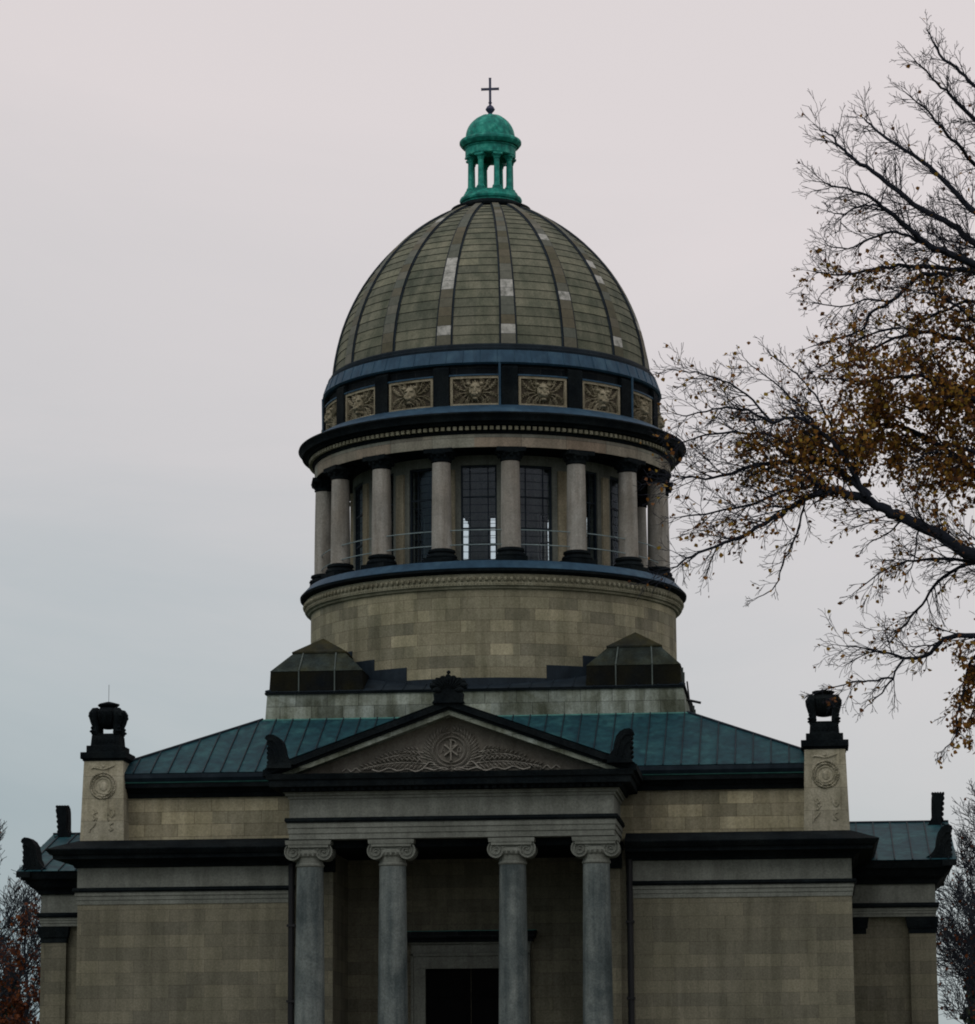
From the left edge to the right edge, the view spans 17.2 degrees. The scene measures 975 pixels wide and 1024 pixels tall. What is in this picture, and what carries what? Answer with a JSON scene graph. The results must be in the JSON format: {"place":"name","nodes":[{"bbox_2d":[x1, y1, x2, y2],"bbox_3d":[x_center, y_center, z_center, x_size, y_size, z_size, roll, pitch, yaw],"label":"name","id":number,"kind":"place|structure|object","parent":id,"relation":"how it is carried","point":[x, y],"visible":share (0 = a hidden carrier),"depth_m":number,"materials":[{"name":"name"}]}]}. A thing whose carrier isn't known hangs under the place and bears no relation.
{"place":"outdoors","nodes":[
{"label":"outdoors","id":0,"kind":"place"},
{"bbox_2d":[0,0,974,1023],"label":"sky","id":1,"kind":"structure","parent":0,"point":[198,198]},
{"label":"ground","id":2,"kind":"structure","parent":0,"visible":0},
{"bbox_2d":[0,914,20,1023],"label":"rusty tree","id":3,"kind":"object","parent":2,"relation":"on","point":[4,1019],"visible":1,"depth_m":142.91,"materials":[{"name":"brown plant"}]},
{"bbox_2d":[0,973,29,1018],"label":"tree","id":4,"kind":"object","parent":2,"relation":"on","point":[3,1013],"visible":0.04,"depth_m":166.07,"materials":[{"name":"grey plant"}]},
{"bbox_2d":[0,898,40,1023],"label":"rusty tree","id":5,"kind":"object","parent":2,"relation":"on","point":[16,1002],"visible":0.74,"depth_m":146.58,"materials":[{"name":"brown plant"}]},
{"bbox_2d":[0,820,40,1023],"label":"bare tree","id":6,"kind":"object","parent":2,"relation":"on","point":[16,904],"visible":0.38,"depth_m":155.29,"materials":[{"name":"grey plant"}]},
{"bbox_2d":[16,78,956,1023],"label":"mausoleum","id":7,"kind":"structure","parent":2,"relation":"on","point":[518,780],"depth_m":110.55,"materials":[{"name":"stone"}]},
{"bbox_2d":[88,702,128,745],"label":"stone urn","id":8,"kind":"object","parent":7,"relation":"on","point":[109,716],"visible":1,"depth_m":110.02,"materials":[{"name":"black stone"}]},
{"bbox_2d":[355,483,362,570],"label":"drum window","id":9,"kind":"structure","parent":7,"relation":"in","point":[357,490],"depth_m":120.80,"materials":[{"name":"black metal"}]},
{"bbox_2d":[391,474,393,551],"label":"drum window","id":10,"kind":"structure","parent":7,"relation":"in","point":[391,474],"depth_m":118.44,"materials":[{"name":"black metal"}]},
{"bbox_2d":[415,512,422,562],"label":"drum window","id":11,"kind":"structure","parent":7,"relation":"in","point":[416,513],"depth_m":126.17,"materials":[{"name":"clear glass"}]},
{"bbox_2d":[410,468,431,563],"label":"drum window","id":12,"kind":"structure","parent":7,"relation":"in","point":[429,469],"depth_m":117.54,"materials":[{"name":"black metal"}]},
{"bbox_2d":[463,515,469,559],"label":"drum window","id":13,"kind":"structure","parent":7,"relation":"in","point":[464,516],"depth_m":126.92,"materials":[{"name":"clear glass"}]},
{"bbox_2d":[407,929,536,1023],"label":"doorway","id":14,"kind":"structure","parent":7,"relation":"in","point":[449,985],"depth_m":110.04,"materials":[{"name":"grey stone"}]},
{"bbox_2d":[461,465,496,559],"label":"drum window","id":15,"kind":"structure","parent":7,"relation":"in","point":[471,466],"depth_m":116.80,"materials":[{"name":"black metal"}]},
{"bbox_2d":[489,516,494,558],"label":"drum window","id":16,"kind":"structure","parent":7,"relation":"in","point":[490,517],"depth_m":127.06,"materials":[{"name":"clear glass"}]},
{"bbox_2d":[519,465,551,560],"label":"drum window","id":17,"kind":"structure","parent":7,"relation":"in","point":[521,466],"depth_m":117.06,"materials":[{"name":"black metal"}]},
{"bbox_2d":[539,513,548,559],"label":"drum window","id":18,"kind":"structure","parent":7,"relation":"in","point":[540,515],"depth_m":126.63,"materials":[{"name":"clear glass"}]},
{"bbox_2d":[585,471,596,559],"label":"drum window","id":19,"kind":"structure","parent":7,"relation":"in","point":[594,511],"depth_m":118.25,"materials":[{"name":"black metal"}]},
{"bbox_2d":[610,477,618,565],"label":"drum window","id":20,"kind":"structure","parent":7,"relation":"in","point":[611,478],"depth_m":119.28,"materials":[{"name":"black metal"}]},
{"bbox_2d":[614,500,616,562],"bbox_3d":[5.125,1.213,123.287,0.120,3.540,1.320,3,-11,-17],"label":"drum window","id":21,"kind":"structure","parent":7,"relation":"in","point":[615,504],"depth_m":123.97,"materials":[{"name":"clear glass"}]},
{"bbox_2d":[805,690,841,732],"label":"stone urn","id":22,"kind":"object","parent":7,"relation":"on","point":[815,706],"visible":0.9,"depth_m":107.66,"materials":[{"name":"black stone"}]},
{"bbox_2d":[626,9,974,768],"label":"autumn tree","id":23,"kind":"object","parent":2,"relation":"on","point":[810,439],"visible":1,"depth_m":83.60,"materials":[{"name":"brown plant"}]},
{"bbox_2d":[935,778,974,1001],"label":"bare tree","id":24,"kind":"object","parent":2,"relation":"on","point":[958,938],"visible":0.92,"depth_m":156.07,"materials":[{"name":"grey plant"}]},
{"bbox_2d":[936,869,974,1023],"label":"bare tree","id":25,"kind":"object","parent":2,"relation":"on","point":[959,1002],"visible":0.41,"depth_m":171.31,"materials":[{"name":"grey plant"}]},
{"bbox_2d":[959,943,974,1023],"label":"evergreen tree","id":26,"kind":"object","parent":2,"relation":"on","point":[970,1021],"visible":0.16,"depth_m":177.66,"materials":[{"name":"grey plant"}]},
{"bbox_2d":[968,1000,974,1018],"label":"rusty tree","id":27,"kind":"object","parent":2,"relation":"on","point":[972,1008],"visible":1,"depth_m":143.53,"materials":[{"name":"brown plant"}]}
]}

